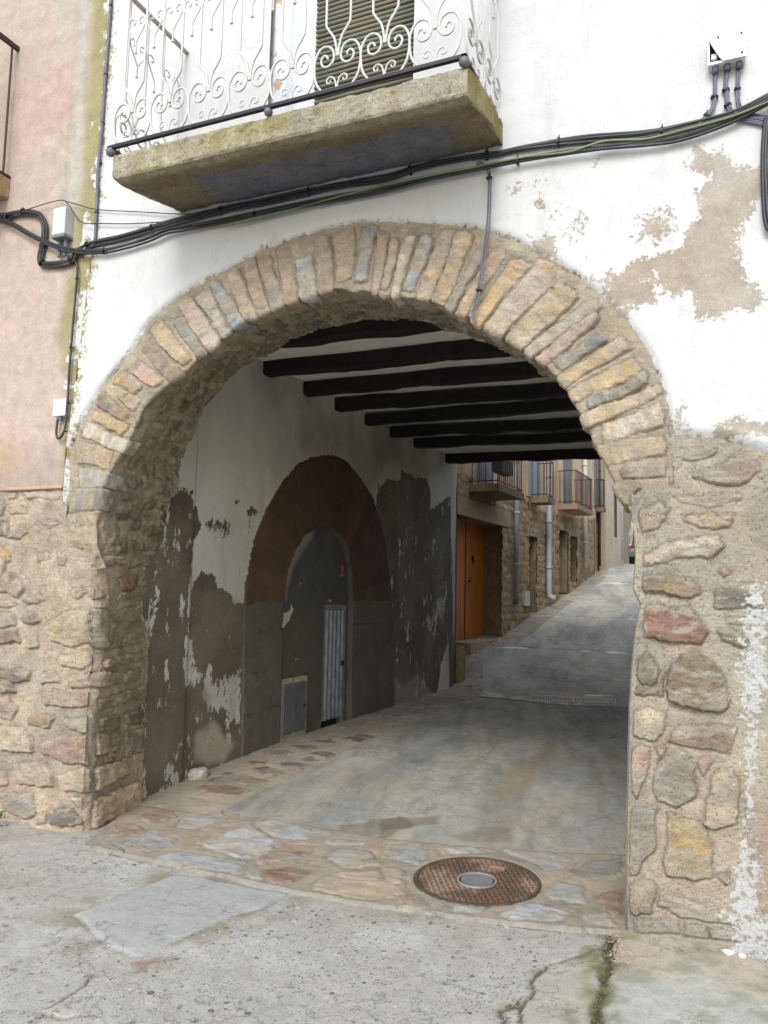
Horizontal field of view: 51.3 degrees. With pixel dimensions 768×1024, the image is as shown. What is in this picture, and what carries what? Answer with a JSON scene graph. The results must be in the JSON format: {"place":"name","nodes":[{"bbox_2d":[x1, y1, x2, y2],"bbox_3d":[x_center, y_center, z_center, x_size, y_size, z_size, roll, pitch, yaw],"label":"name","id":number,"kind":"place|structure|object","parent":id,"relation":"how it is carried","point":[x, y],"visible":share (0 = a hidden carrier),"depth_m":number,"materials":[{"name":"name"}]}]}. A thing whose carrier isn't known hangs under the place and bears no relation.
{"place":"outdoors","nodes":[
{"label":"outdoors","id":0,"kind":"place"},
{"bbox_2d":[0,819,767,1023],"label":"ground","id":1,"kind":"structure","parent":0,"point":[89,937],"depth_m":3.40,"materials":[{"name":"concrete"}]},
{"bbox_2d":[0,811,8,826],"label":"weed","id":2,"kind":"object","parent":1,"relation":"on","point":[1,812],"visible":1,"depth_m":5.19,"materials":[{"name":"green plant"}]},
{"bbox_2d":[0,0,108,827],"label":"pink house","id":3,"kind":"structure","parent":1,"relation":"on","point":[52,58],"depth_m":5.63,"materials":[{"name":"paint"}]},
{"bbox_2d":[53,398,69,420],"bbox_3d":[-2.199,-0.694,5.452,0.111,0.149,0.049,-1,-6,23],"label":"switch box","id":4,"kind":"object","parent":3,"relation":"attached to","point":[59,408],"visible":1,"depth_m":5.43,"materials":[{"name":"white plastic"}]},
{"bbox_2d":[51,206,73,257],"bbox_3d":[-2.248,-1.953,5.593,0.124,0.337,0.087,-1,-6,23],"label":"fuse box","id":5,"kind":"object","parent":3,"relation":"attached to","point":[63,223],"visible":0.99,"depth_m":5.57,"materials":[{"name":"grey plastic"}]},
{"bbox_2d":[81,790,626,935],"bbox_3d":[-0.199,2.038,4.857,3.806,0.082,1.530,-1,-6,23],"label":"paving strip","id":6,"kind":"object","parent":1,"relation":"in","point":[299,859],"visible":0.82,"depth_m":4.56,"materials":[{"name":"stone"}]},
{"bbox_2d":[413,857,540,906],"bbox_3d":[0.505,2.009,4.349,0.690,0.046,0.690,-1,-6,23],"label":"manhole cover","id":7,"kind":"object","parent":6,"relation":"in","point":[512,884],"visible":0.99,"depth_m":4.33,"materials":[{"name":"metal"}]},
{"bbox_2d":[503,937,614,1023],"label":"moss","id":8,"kind":"object","parent":1,"relation":"on","point":[607,972],"visible":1,"depth_m":3.14,"materials":[{"name":"green plant"}]},
{"bbox_2d":[605,931,634,992],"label":"gravel","id":9,"kind":"structure","parent":1,"relation":"on","point":[618,938],"depth_m":3.54,"materials":[{"name":"beige gravel"}]},
{"bbox_2d":[722,949,734,954],"bbox_3d":[1.523,1.943,3.535,0.059,0.004,0.048,4,-7,-28],"label":"paint flake","id":10,"kind":"object","parent":1,"relation":"on","point":[728,952],"visible":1,"depth_m":3.53,"materials":[{"name":"white paint"}]},
{"bbox_2d":[137,564,634,814],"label":"pavement","id":11,"kind":"structure","parent":0,"point":[239,780],"depth_m":7.50,"materials":[{"name":"stone"}]},
{"bbox_2d":[187,766,208,779],"bbox_3d":[-1.476,2.080,6.391,0.147,0.090,0.216,-1,-6,23],"label":"white rock","id":12,"kind":"object","parent":11,"relation":"on","point":[202,772],"visible":1,"depth_m":6.32,"materials":[{"name":"white stone"}]},
{"bbox_2d":[454,483,457,682],"bbox_3d":[1.105,1.138,12.680,0.080,3.247,0.076,-1,-6,23],"label":"corner post","id":13,"kind":"object","parent":11,"relation":"on","point":[455,583],"visible":0.27,"depth_m":12.65,"materials":[{"name":"grey paint"}]},
{"bbox_2d":[455,645,465,682],"bbox_3d":[1.155,2.496,12.688,0.230,0.750,0.200,-1,-6,23],"label":"kerb stone","id":14,"kind":"object","parent":11,"relation":"on","point":[460,664],"visible":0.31,"depth_m":12.59,"materials":[{"name":"beige stone"}]},
{"bbox_2d":[219,566,639,883],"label":"road","id":15,"kind":"structure","parent":0,"point":[477,770],"depth_m":6.81,"materials":[{"name":"concrete"}]},
{"bbox_2d":[479,688,628,706],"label":"drain paving","id":16,"kind":"structure","parent":15,"relation":"on","point":[525,695],"depth_m":11.47,"materials":[{"name":"grey concrete"}]},
{"bbox_2d":[529,694,616,702],"bbox_3d":[2.634,2.630,11.170,1.177,0.032,0.673,0,-6,13],"label":"drain grate","id":17,"kind":"object","parent":15,"relation":"on","point":[535,697],"visible":0.86,"depth_m":11.24,"materials":[{"name":"metal"}]},
{"bbox_2d":[628,528,634,563],"bbox_3d":[13.184,1.680,39.547,2.070,1.918,4.190,-1,-6,23],"label":"parked van","id":18,"kind":"object","parent":15,"relation":"on","point":[631,555],"visible":0.2,"depth_m":38.05,"materials":[{"name":"silver metal"}]},
{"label":"terrain","id":19,"kind":"structure","parent":0,"visible":0},
{"bbox_2d":[39,0,767,959],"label":"archway house","id":20,"kind":"structure","parent":19,"relation":"on","point":[275,422],"depth_m":4.76,"materials":[{"name":"paint"}]},
{"bbox_2d":[55,256,78,439],"bbox_3d":[-2.166,-1.133,5.479,0.110,1.296,0.030,-1,-6,23],"label":"conduit","id":21,"kind":"object","parent":20,"relation":"attached to","point":[75,261],"visible":1,"depth_m":5.46,"materials":[{"name":"grey plastic"}]},
{"bbox_2d":[93,0,112,244],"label":"conduit","id":22,"kind":"object","parent":20,"relation":"attached to","point":[99,163],"visible":1,"depth_m":5.56,"materials":[{"name":"black metal"}]},
{"bbox_2d":[67,201,220,214],"bbox_3d":[-1.646,-2.055,5.349,1.363,0.319,0.011,-1,-6,24],"label":"wire","id":23,"kind":"object","parent":20,"relation":"attached to","point":[141,211],"visible":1,"depth_m":5.33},
{"bbox_2d":[321,605,346,722],"bbox_3d":[-0.579,1.718,8.798,0.100,1.387,0.568,-1,-6,23],"label":"metal door","id":24,"kind":"structure","parent":20,"relation":"in","point":[335,616],"depth_m":8.83,"materials":[{"name":"grey metal"}]},
{"bbox_2d":[340,563,344,576],"bbox_3d":[-0.469,0.651,9.011,0.006,0.158,0.111,-1,-6,23],"label":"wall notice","id":25,"kind":"object","parent":20,"relation":"attached to","point":[342,569],"depth_m":9.01,"materials":[{"name":"red paper"}]},
{"bbox_2d":[317,2,413,100],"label":"shutter","id":26,"kind":"structure","parent":20,"relation":"in","point":[413,2],"depth_m":4.91,"materials":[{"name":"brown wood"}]},
{"bbox_2d":[0,93,767,267],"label":"cable bundle","id":27,"kind":"object","parent":20,"relation":"attached to","point":[558,142],"visible":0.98,"depth_m":4.68,"materials":[{"name":"black rubber"}]},
{"bbox_2d":[7,200,217,223],"bbox_3d":[-3.185,-2.150,6.023,4.865,0.617,0.016,-1,-6,23],"label":"wire","id":28,"kind":"object","parent":27,"relation":"attached to","point":[113,223],"visible":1,"depth_m":5.43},
{"bbox_2d":[0,98,767,254],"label":"cable bundle","id":29,"kind":"object","parent":20,"relation":"attached to","point":[713,127],"visible":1,"depth_m":4.62,"materials":[{"name":"black rubber"}]},
{"bbox_2d":[472,160,491,324],"bbox_3d":[0.530,-1.465,4.324,0.107,0.924,0.034,-1,-6,23],"label":"drop cable","id":30,"kind":"object","parent":29,"relation":"hanging from","point":[489,179],"visible":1,"depth_m":4.31,"materials":[{"name":"grey plastic"}]},
{"bbox_2d":[221,101,767,226],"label":"striped cable","id":31,"kind":"object","parent":29,"relation":"attached to","point":[636,139],"visible":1,"depth_m":4.27,"materials":[{"name":"black rubber"}]},
{"bbox_2d":[760,115,767,231],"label":"hanging cable","id":32,"kind":"object","parent":29,"relation":"hanging from","point":[764,170],"visible":1,"depth_m":3.77,"materials":[{"name":"black rubber"}]},
{"bbox_2d":[707,28,745,74],"bbox_3d":[1.673,-2.236,3.907,0.172,0.169,0.095,-1,-6,23],"label":"junction box","id":33,"kind":"object","parent":20,"relation":"attached to","point":[726,51],"visible":1,"depth_m":3.88,"materials":[{"name":"white plastic"}]},
{"bbox_2d":[669,73,718,130],"bbox_3d":[1.533,-2.032,3.966,0.232,0.292,0.038,-1,-6,23],"label":"box cable","id":34,"kind":"object","parent":33,"relation":"hanging from","point":[714,97],"visible":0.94,"depth_m":3.92,"materials":[{"name":"grey plastic"}]},
{"bbox_2d":[722,71,763,125],"bbox_3d":[1.755,-2.002,3.865,0.224,0.359,0.038,-1,-6,23],"label":"box cable","id":35,"kind":"object","parent":33,"relation":"hanging from","point":[747,120],"visible":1,"depth_m":3.89,"materials":[{"name":"grey plastic"}]},
{"bbox_2d":[734,69,766,118],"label":"box cable","id":36,"kind":"object","parent":33,"relation":"hanging from","point":[737,88],"visible":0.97,"depth_m":3.88,"materials":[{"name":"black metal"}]},
{"bbox_2d":[456,461,529,655],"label":"stone house","id":37,"kind":"structure","parent":19,"relation":"on","point":[492,592],"depth_m":16.34,"materials":[{"name":"brown stone"}]},
{"bbox_2d":[456,520,483,639],"bbox_3d":[1.747,1.320,15.969,0.103,2.393,1.900,-2,-7,27],"label":"door","id":38,"kind":"structure","parent":37,"relation":"in","point":[470,537],"depth_m":15.91,"materials":[{"name":"orange wood"}]},
{"bbox_2d":[473,462,494,483],"bbox_3d":[1.955,-1.498,15.519,0.050,2.150,1.120,-2,-7,27],"label":"balcony door","id":39,"kind":"structure","parent":37,"relation":"in","point":[477,474],"depth_m":15.32,"materials":[{"name":"grey wood"}]},
{"bbox_2d":[491,461,510,476],"bbox_3d":[2.253,-0.949,15.220,0.303,0.452,0.701,-1,-6,23],"label":"planter","id":40,"kind":"object","parent":37,"relation":"on","point":[494,467],"visible":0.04,"depth_m":14.95,"materials":[{"name":"black metal"}]},
{"bbox_2d":[501,460,557,616],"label":"stone house","id":41,"kind":"structure","parent":19,"relation":"on","point":[542,485],"depth_m":18.86,"materials":[{"name":"brown stone"}]},
{"bbox_2d":[526,461,541,496],"bbox_3d":[3.475,-1.379,18.514,0.050,2.150,1.120,-2,-7,27],"label":"balcony door","id":42,"kind":"structure","parent":41,"relation":"in","point":[528,463],"depth_m":18.39,"materials":[{"name":"grey wood"}]},
{"bbox_2d":[557,459,594,599],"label":"stone house","id":43,"kind":"structure","parent":19,"relation":"on","point":[575,541],"depth_m":21.42,"materials":[{"name":"brown stone"}]},
{"bbox_2d":[561,459,572,503],"bbox_3d":[4.857,-1.177,21.231,0.050,2.150,1.120,-2,-7,27],"label":"balcony door","id":44,"kind":"structure","parent":43,"relation":"in","point":[566,476],"depth_m":21.15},
{"bbox_2d":[592,459,605,573],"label":"street house","id":45,"kind":"structure","parent":19,"relation":"on","point":[598,485],"depth_m":24.57,"materials":[{"name":"paint"}]},
{"bbox_2d":[592,459,601,506],"bbox_3d":[6.526,-1.198,24.526,0.050,2.150,1.120,-2,-7,27],"label":"balcony door","id":46,"kind":"structure","parent":45,"relation":"in","point":[595,463],"depth_m":24.27,"materials":[{"name":"grey wood"}]},
{"bbox_2d":[605,465,623,568],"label":"street house","id":47,"kind":"structure","parent":19,"relation":"on","point":[614,533],"depth_m":26.64,"materials":[{"name":"paint"}]},
{"bbox_2d":[623,507,630,563],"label":"street house","id":48,"kind":"structure","parent":19,"relation":"on","point":[627,519],"depth_m":45.45,"materials":[{"name":"beige paint"}]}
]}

